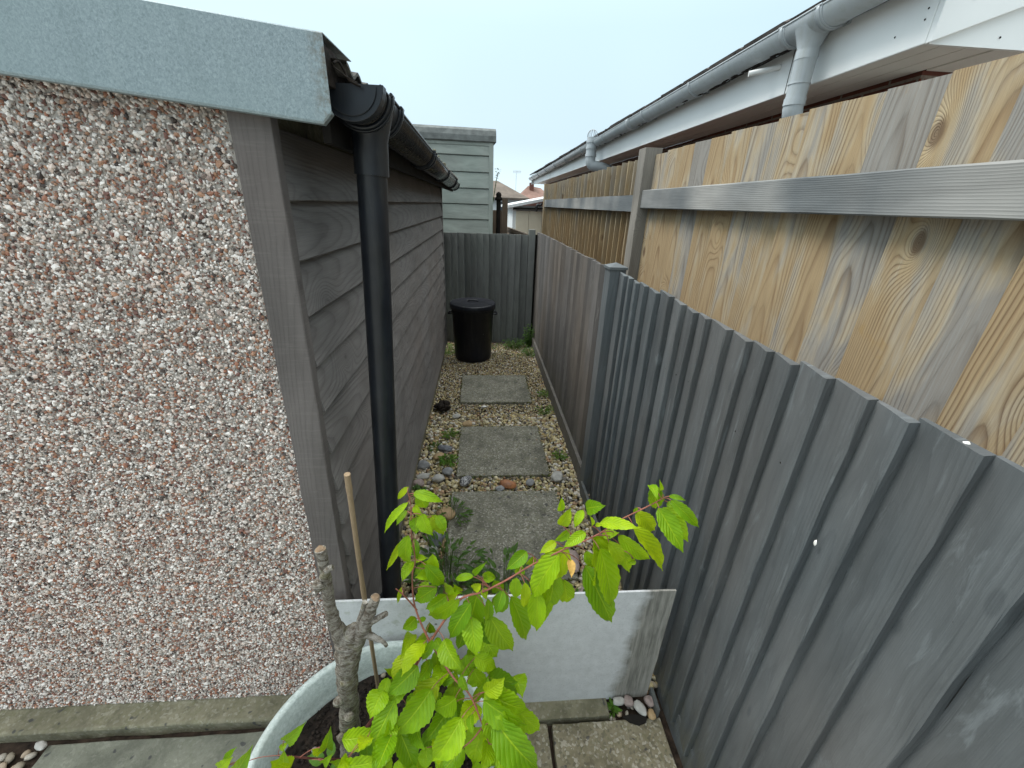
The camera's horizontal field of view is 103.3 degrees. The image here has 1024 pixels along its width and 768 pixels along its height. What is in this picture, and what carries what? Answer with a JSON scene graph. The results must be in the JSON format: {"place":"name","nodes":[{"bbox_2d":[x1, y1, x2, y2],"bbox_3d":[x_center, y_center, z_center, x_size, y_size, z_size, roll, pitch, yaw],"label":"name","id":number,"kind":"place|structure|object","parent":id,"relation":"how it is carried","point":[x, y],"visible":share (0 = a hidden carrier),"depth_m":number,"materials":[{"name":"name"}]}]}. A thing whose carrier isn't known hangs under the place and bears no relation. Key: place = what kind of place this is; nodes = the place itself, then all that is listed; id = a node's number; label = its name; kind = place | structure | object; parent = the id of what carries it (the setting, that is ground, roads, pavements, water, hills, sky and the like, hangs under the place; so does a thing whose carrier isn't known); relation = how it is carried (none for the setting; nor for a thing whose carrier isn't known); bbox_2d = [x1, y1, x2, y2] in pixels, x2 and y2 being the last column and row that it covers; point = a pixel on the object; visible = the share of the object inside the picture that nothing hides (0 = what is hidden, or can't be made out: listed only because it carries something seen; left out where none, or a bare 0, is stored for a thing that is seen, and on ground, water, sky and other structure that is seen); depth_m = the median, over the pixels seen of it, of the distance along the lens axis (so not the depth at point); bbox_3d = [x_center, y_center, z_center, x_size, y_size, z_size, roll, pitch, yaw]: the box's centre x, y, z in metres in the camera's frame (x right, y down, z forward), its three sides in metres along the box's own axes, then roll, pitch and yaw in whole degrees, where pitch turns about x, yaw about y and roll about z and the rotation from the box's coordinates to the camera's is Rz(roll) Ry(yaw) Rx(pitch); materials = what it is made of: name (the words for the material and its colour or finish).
{"place":"outdoors","nodes":[
{"label":"outdoors","id":0,"kind":"place"},
{"bbox_2d":[0,341,682,767],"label":"ground","id":1,"kind":"structure","parent":0,"point":[18,749],"depth_m":1.40,"materials":[{"name":"soil"}]},
{"bbox_2d":[0,749,37,767],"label":"beach pebbles","id":2,"kind":"object","parent":1,"relation":"on","point":[6,759],"visible":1,"depth_m":1.29,"materials":[{"name":"beige stone"}]},
{"bbox_2d":[32,731,263,767],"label":"paving slab","id":3,"kind":"structure","parent":1,"relation":"on","point":[207,751],"depth_m":1.31,"materials":[{"name":"concrete"}]},
{"bbox_2d":[34,741,46,750],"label":"stone","id":4,"kind":"object","parent":3,"relation":"on","point":[40,745],"visible":1,"depth_m":1.30,"materials":[{"name":"white stone"}]},
{"bbox_2d":[0,0,459,742],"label":"garage","id":5,"kind":"structure","parent":1,"relation":"on","point":[222,316],"depth_m":0.99,"materials":[{"name":"concrete"}]},
{"bbox_2d":[413,124,495,233],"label":"painted shed","id":6,"kind":"structure","parent":1,"relation":"on","point":[466,155],"depth_m":5.04,"materials":[{"name":"green paint"}]},
{"bbox_2d":[435,346,537,400],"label":"leaf litter","id":7,"kind":"object","parent":1,"relation":"on","point":[491,370],"visible":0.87,"depth_m":4.39,"materials":[{"name":"brown plant"}]},
{"bbox_2d":[443,229,536,342],"bbox_3d":[-0.324,-1.180,5.000,1.301,1.385,0.086,0,24,-4],"label":"back fence","id":8,"kind":"object","parent":1,"relation":"on","point":[499,270],"visible":0.67,"depth_m":4.93,"materials":[{"name":"paint"}]},
{"bbox_2d":[460,375,531,406],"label":"stepping slab","id":9,"kind":"structure","parent":1,"relation":"on","point":[494,388],"depth_m":3.89,"materials":[{"name":"concrete"}]},
{"bbox_2d":[493,168,499,200],"bbox_3d":[-0.287,-1.989,5.983,0.229,2.129,0.070,0,24,-4],"label":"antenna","id":10,"kind":"object","parent":1,"relation":"on","point":[496,181],"visible":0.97,"depth_m":5.62,"materials":[{"name":"grey metal"}]},
{"bbox_2d":[493,210,501,233],"bbox_3d":[-0.271,-2.143,7.052,0.176,1.620,0.033,0,24,-4],"label":"wooden fence","id":11,"kind":"object","parent":1,"relation":"on","point":[494,221],"visible":0.01,"depth_m":6.79,"materials":[{"name":"brown wood"}]},
{"bbox_2d":[495,192,501,233],"bbox_3d":[-0.226,-2.010,6.385,0.120,1.845,0.117,0,24,-4],"label":"garden post","id":12,"kind":"object","parent":1,"relation":"on","point":[498,198],"visible":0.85,"depth_m":6.10,"materials":[{"name":"black metal"}]},
{"bbox_2d":[457,426,549,481],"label":"stepping slab","id":13,"kind":"structure","parent":1,"relation":"on","point":[487,451],"depth_m":2.92,"materials":[{"name":"concrete"}]},
{"bbox_2d":[502,198,507,233],"bbox_3d":[-0.137,-2.129,6.772,0.090,1.765,0.093,0,24,-4],"label":"fence post","id":14,"kind":"object","parent":1,"relation":"on","point":[504,213],"visible":0.3,"depth_m":6.47,"materials":[{"name":"brown wood"}]},
{"bbox_2d":[442,491,577,585],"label":"stepping slab","id":15,"kind":"structure","parent":1,"relation":"on","point":[502,520],"depth_m":2.25,"materials":[{"name":"concrete"}]},
{"bbox_2d":[435,496,473,525],"bbox_3d":[-0.341,0.730,2.265,0.227,0.110,0.254,23,31,39],"label":"weed","id":16,"kind":"object","parent":15,"relation":"on","point":[469,511],"visible":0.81,"depth_m":2.27,"materials":[{"name":"green plant"}]},
{"bbox_2d":[446,375,557,560],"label":"stray gravel","id":17,"kind":"structure","parent":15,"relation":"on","point":[507,470],"depth_m":2.61,"materials":[{"name":"beige gravel"}]},
{"bbox_2d":[569,549,579,572],"bbox_3d":[0.305,0.892,2.041,0.068,0.051,0.146,5,24,6],"label":"stone","id":18,"kind":"object","parent":15,"relation":"on","point":[576,555],"visible":0.48,"depth_m":2.03,"materials":[{"name":"stone"}]},
{"bbox_2d":[442,374,578,584],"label":"soil crumbs","id":19,"kind":"object","parent":1,"relation":"on","point":[500,475],"visible":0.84,"depth_m":2.70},
{"bbox_2d":[507,227,527,234],"bbox_3d":[-0.023,-1.943,6.861,0.040,1.290,2.604,-2,24,-10],"label":"fence","id":20,"kind":"object","parent":1,"relation":"on","point":[511,230],"visible":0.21,"depth_m":6.36,"materials":[{"name":"brown wood"}]},
{"bbox_2d":[525,724,552,767],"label":"paving slab","id":21,"kind":"structure","parent":1,"relation":"on","point":[540,742],"depth_m":1.36,"materials":[{"name":"concrete"}]},
{"bbox_2d":[247,640,493,767],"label":"plant pot","id":22,"kind":"object","parent":21,"relation":"on","point":[309,702],"visible":0.23,"depth_m":1.13,"materials":[{"name":"plastic"}]},
{"bbox_2d":[307,742,335,767],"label":"seedling","id":23,"kind":"object","parent":22,"relation":"in","point":[315,763],"visible":0.52,"depth_m":1.04,"materials":[{"name":"green plant"}]},
{"bbox_2d":[344,472,378,688],"bbox_3d":[-0.361,0.547,1.002,0.014,0.868,0.134,-11,27,-27],"label":"garden cane","id":24,"kind":"object","parent":22,"relation":"on","point":[348,484],"visible":0.8,"depth_m":0.89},
{"bbox_2d":[215,480,698,767],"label":"cherry tree","id":25,"kind":"object","parent":22,"relation":"on","point":[498,738],"visible":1,"depth_m":0.86,"materials":[{"name":"green plant"}]},
{"bbox_2d":[525,698,609,725],"bbox_3d":[0.127,1.183,1.456,0.438,0.046,0.060,0,24,-4],"label":"kerb stone","id":26,"kind":"object","parent":1,"relation":"on","point":[549,713],"visible":0.59,"depth_m":1.45,"materials":[{"name":"concrete"}]},
{"bbox_2d":[335,589,675,702],"bbox_3d":[-0.023,0.903,1.358,1.085,0.554,0.020,0,24,-4],"label":"white board","id":27,"kind":"object","parent":26,"relation":"on","point":[576,647],"visible":0.46,"depth_m":1.36,"materials":[{"name":"paint"}]},
{"bbox_2d":[551,718,676,767],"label":"paving slab","id":28,"kind":"structure","parent":1,"relation":"on","point":[616,744],"depth_m":1.36,"materials":[{"name":"concrete"}]},
{"bbox_2d":[623,714,646,725],"bbox_3d":[0.435,1.184,1.429,0.086,0.005,0.034,0,24,-4],"label":"slate chip","id":29,"kind":"object","parent":28,"relation":"on","point":[638,720],"visible":1,"depth_m":1.43,"materials":[{"name":"grey stone"}]},
{"bbox_2d":[647,709,655,719],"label":"stone","id":30,"kind":"object","parent":28,"relation":"on","point":[651,714],"visible":1,"depth_m":1.43,"materials":[{"name":"beige stone"}]},
{"bbox_2d":[613,696,624,705],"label":"stone","id":31,"kind":"object","parent":1,"relation":"on","point":[618,700],"visible":1,"depth_m":1.47,"materials":[{"name":"white stone"}]},
{"bbox_2d":[608,706,650,720],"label":"loose pebbles","id":32,"kind":"object","parent":1,"relation":"on","point":[619,714],"visible":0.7,"depth_m":1.46,"materials":[{"name":"beige stone"}]},
{"bbox_2d":[607,697,622,718],"bbox_3d":[0.366,1.172,1.468,0.064,0.033,0.059,0,24,-4],"label":"weed","id":33,"kind":"object","parent":32,"relation":"on","point":[615,709],"visible":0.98,"depth_m":1.46,"materials":[{"name":"green plant"}]},
{"bbox_2d":[624,695,633,706],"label":"stone","id":34,"kind":"object","parent":32,"relation":"on","point":[628,702],"visible":1,"depth_m":1.47,"materials":[{"name":"pink stone"}]},
{"bbox_2d":[644,695,653,706],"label":"stone","id":35,"kind":"object","parent":32,"relation":"on","point":[648,700],"visible":0.98,"depth_m":1.47,"materials":[{"name":"pink stone"}]},
{"bbox_2d":[633,700,646,715],"bbox_3d":[0.460,1.163,1.454,0.035,0.026,0.055,-14,29,-32],"label":"stone","id":36,"kind":"object","parent":1,"relation":"on","point":[639,706],"visible":1,"depth_m":1.45,"materials":[{"name":"white stone"}]},
{"bbox_2d":[648,687,659,717],"bbox_3d":[0.515,1.159,1.475,0.012,0.060,0.076,1,24,-2],"label":"timber offcut","id":37,"kind":"object","parent":1,"relation":"on","point":[655,708],"visible":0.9,"depth_m":1.46,"materials":[{"name":"black paint"}]},
{"bbox_2d":[531,232,1023,767],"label":"side fence","id":38,"kind":"object","parent":1,"relation":"on","point":[843,572],"visible":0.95,"depth_m":0.87,"materials":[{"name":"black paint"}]},
{"bbox_2d":[541,53,1023,710],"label":"tall fence","id":39,"kind":"object","parent":1,"relation":"on","point":[873,245],"visible":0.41,"depth_m":0.89,"materials":[{"name":"brown wood"}]},
{"bbox_2d":[151,0,820,192],"label":"sky","id":40,"kind":"structure","parent":0,"point":[542,74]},
{"bbox_2d":[493,181,529,209],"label":"terraced house","id":41,"kind":"structure","parent":0,"point":[511,195],"depth_m":45.79,"materials":[{"name":"brown tile"}]},
{"bbox_2d":[501,197,542,234],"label":"flat roofed garage","id":42,"kind":"structure","parent":0,"point":[525,219],"depth_m":11.13,"materials":[{"name":"white plastic"}]},
{"bbox_2d":[515,210,528,233],"bbox_3d":[0.254,-3.775,11.477,0.355,2.085,0.040,0,24,-4],"label":"door panel","id":43,"kind":"structure","parent":42,"relation":"in","point":[522,217],"depth_m":11.14,"materials":[{"name":"beige wood"}]},
{"bbox_2d":[528,211,541,234],"bbox_3d":[0.613,-3.775,11.504,0.355,2.085,0.040,0,24,-4],"label":"door panel","id":44,"kind":"structure","parent":42,"relation":"in","point":[535,218],"depth_m":11.17,"materials":[{"name":"beige wood"}]},
{"bbox_2d":[400,342,657,693],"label":"gravel","id":45,"kind":"structure","parent":0,"point":[545,423],"depth_m":3.11,"materials":[{"name":"beige gravel"}]},
{"bbox_2d":[413,479,423,486],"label":"stone","id":46,"kind":"object","parent":45,"relation":"on","point":[420,482],"visible":0.8,"depth_m":2.55,"materials":[{"name":"pink stone"}]},
{"bbox_2d":[410,484,426,495],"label":"weed","id":47,"kind":"object","parent":45,"relation":"on","point":[416,487],"visible":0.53,"depth_m":2.50,"materials":[{"name":"green plant"}]},
{"bbox_2d":[416,473,429,478],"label":"stone","id":48,"kind":"object","parent":45,"relation":"on","point":[423,476],"visible":0.92,"depth_m":2.62,"materials":[{"name":"grey stone"}]},
{"bbox_2d":[417,460,429,469],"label":"stone","id":49,"kind":"object","parent":45,"relation":"on","point":[423,464],"visible":0.98,"depth_m":2.72,"materials":[{"name":"grey stone"}]},
{"bbox_2d":[419,546,437,558],"bbox_3d":[-0.426,0.860,2.050,0.110,0.058,0.076,-10,27,-25],"label":"stone","id":50,"kind":"object","parent":45,"relation":"on","point":[423,552],"visible":0.25,"depth_m":2.03,"materials":[{"name":"grey stone"}]},
{"bbox_2d":[427,441,441,451],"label":"weed","id":51,"kind":"object","parent":45,"relation":"on","point":[433,444],"visible":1,"depth_m":2.96,"materials":[{"name":"green plant"}]},
{"bbox_2d":[428,531,444,547],"bbox_3d":[-0.396,0.816,2.148,0.094,0.068,0.092,-20,32,-40],"label":"stone","id":52,"kind":"object","parent":45,"relation":"on","point":[439,538],"visible":0.35,"depth_m":2.12,"materials":[{"name":"grey stone"}]},
{"bbox_2d":[432,474,444,482],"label":"stone","id":53,"kind":"object","parent":45,"relation":"on","point":[437,478],"visible":1,"depth_m":2.60,"materials":[{"name":"grey stone"}]},
{"bbox_2d":[432,452,445,459],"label":"stone","id":54,"kind":"object","parent":45,"relation":"on","point":[435,456],"visible":0.79,"depth_m":2.83,"materials":[{"name":"stone"}]},
{"bbox_2d":[434,400,450,411],"bbox_3d":[-0.598,0.188,3.484,0.132,0.088,0.133,19,29,34],"label":"charred lump","id":55,"kind":"object","parent":45,"relation":"on","point":[442,405],"visible":1,"depth_m":3.45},
{"bbox_2d":[437,445,451,451],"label":"stone","id":56,"kind":"object","parent":45,"relation":"on","point":[446,448],"visible":1,"depth_m":2.93,"materials":[{"name":"grey stone"}]},
{"bbox_2d":[403,532,487,595],"bbox_3d":[-0.310,0.844,1.896,0.406,0.204,0.393,21,30,36],"label":"weed","id":57,"kind":"object","parent":45,"relation":"on","point":[480,552],"visible":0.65,"depth_m":1.91,"materials":[{"name":"green plant"}]},
{"bbox_2d":[436,506,455,520],"bbox_3d":[-0.378,0.742,2.318,0.112,0.064,0.095,0,24,-4],"label":"stone","id":58,"kind":"object","parent":45,"relation":"on","point":[450,513],"visible":0.77,"depth_m":2.29,"materials":[{"name":"beige stone"}]},
{"bbox_2d":[442,467,452,475],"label":"stone","id":59,"kind":"object","parent":45,"relation":"on","point":[447,471],"visible":1,"depth_m":2.67,"materials":[{"name":"grey stone"}]},
{"bbox_2d":[438,453,458,467],"bbox_3d":[-0.435,0.526,2.786,0.158,0.054,0.141,0,24,-4],"label":"weed","id":60,"kind":"object","parent":45,"relation":"on","point":[444,461],"visible":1,"depth_m":2.78,"materials":[{"name":"green plant"}]},
{"bbox_2d":[444,343,454,355],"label":"weed","id":61,"kind":"object","parent":45,"relation":"on","point":[448,352],"visible":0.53,"depth_m":4.76,"materials":[{"name":"green plant"}]},
{"bbox_2d":[441,428,458,438],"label":"weed","id":62,"kind":"object","parent":45,"relation":"on","point":[447,434],"visible":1,"depth_m":3.12,"materials":[{"name":"green plant"}]},
{"bbox_2d":[452,414,460,418],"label":"stone","id":63,"kind":"object","parent":45,"relation":"on","point":[455,416],"visible":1,"depth_m":3.37,"materials":[{"name":"white stone"}]},
{"bbox_2d":[459,475,471,486],"bbox_3d":[-0.301,0.623,2.602,0.064,0.046,0.106,12,26,22],"label":"stone","id":64,"kind":"object","parent":45,"relation":"on","point":[465,480],"visible":1,"depth_m":2.58,"materials":[{"name":"grey stone"}]},
{"bbox_2d":[462,420,471,426],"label":"stone","id":65,"kind":"object","parent":45,"relation":"on","point":[467,423],"visible":0.98,"depth_m":3.25,"materials":[{"name":"orange stone"}]},
{"bbox_2d":[448,297,496,362],"bbox_3d":[-0.447,-0.630,4.625,0.511,0.675,0.511,23,31,39],"label":"dustbin","id":66,"kind":"object","parent":45,"relation":"on","point":[472,317],"visible":1,"depth_m":4.46,"materials":[{"name":"plastic"}]},
{"bbox_2d":[459,542,535,594],"bbox_3d":[-0.031,0.896,1.819,0.426,0.188,0.395,0,24,-4],"label":"weed","id":67,"kind":"object","parent":45,"relation":"on","point":[493,564],"visible":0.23,"depth_m":1.86,"materials":[{"name":"green plant"}]},
{"bbox_2d":[495,485,504,490],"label":"stone","id":68,"kind":"object","parent":45,"relation":"on","point":[500,488],"visible":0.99,"depth_m":2.54,"materials":[{"name":"grey stone"}]},
{"bbox_2d":[499,479,515,488],"bbox_3d":[-0.028,0.639,2.586,0.111,0.053,0.078,0,24,-4],"label":"stone","id":69,"kind":"object","parent":45,"relation":"on","point":[507,484],"visible":0.95,"depth_m":2.56,"materials":[{"name":"orange stone"}]},
{"bbox_2d":[491,343,531,357],"bbox_3d":[-0.012,-0.428,4.989,0.632,0.039,0.560,0,24,-4],"label":"ground cover","id":70,"kind":"object","parent":45,"relation":"on","point":[509,347],"visible":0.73,"depth_m":5.00,"materials":[{"name":"green plant"}]},
{"bbox_2d":[502,337,527,348],"bbox_3d":[0.047,-0.515,5.100,0.342,0.114,0.344,0,24,-4],"label":"weed","id":71,"kind":"object","parent":45,"relation":"on","point":[517,345],"visible":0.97,"depth_m":5.08,"materials":[{"name":"green plant"}]},
{"bbox_2d":[522,324,534,346],"bbox_3d":[0.216,-0.610,5.100,0.200,0.297,0.189,0,24,-4],"label":"weed","id":72,"kind":"object","parent":45,"relation":"on","point":[528,340],"visible":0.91,"depth_m":5.09,"materials":[{"name":"green plant"}]},
{"bbox_2d":[522,347,534,356],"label":"weed","id":73,"kind":"object","parent":45,"relation":"on","point":[526,352],"visible":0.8,"depth_m":4.85,"materials":[{"name":"green plant"}]},
{"bbox_2d":[526,479,534,485],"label":"stone","id":74,"kind":"object","parent":45,"relation":"on","point":[530,482],"visible":1,"depth_m":2.60,"materials":[{"name":"grey stone"}]},
{"bbox_2d":[537,389,547,397],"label":"weed","id":75,"kind":"object","parent":45,"relation":"on","point":[543,393],"visible":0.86,"depth_m":3.84,"materials":[{"name":"green plant"}]},
{"bbox_2d":[534,405,553,414],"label":"weed","id":76,"kind":"object","parent":45,"relation":"on","point":[541,412],"visible":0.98,"depth_m":3.55,"materials":[{"name":"green plant"}]},
{"bbox_2d":[551,471,562,481],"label":"stone","id":77,"kind":"object","parent":45,"relation":"on","point":[556,476],"visible":1,"depth_m":2.65,"materials":[{"name":"white stone"}]},
{"bbox_2d":[552,450,568,459],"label":"weed","id":78,"kind":"object","parent":45,"relation":"on","point":[562,456],"visible":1,"depth_m":2.90,"materials":[{"name":"green plant"}]},
{"bbox_2d":[580,481,601,534],"bbox_3d":[0.451,0.757,2.273,0.023,0.104,0.555,0,24,-4],"label":"timber offcut","id":79,"kind":"object","parent":45,"relation":"on","point":[584,495],"visible":0.43,"depth_m":2.37,"materials":[{"name":"black paint"}]},
{"bbox_2d":[521,183,543,205],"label":"terraced house","id":80,"kind":"structure","parent":0,"point":[530,191],"depth_m":56.79,"materials":[{"name":"red brick"}]},
{"bbox_2d":[529,0,1023,263],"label":"bungalow","id":81,"kind":"object","parent":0,"point":[822,53],"visible":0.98,"depth_m":1.51,"materials":[{"name":"white plastic"}]}
]}

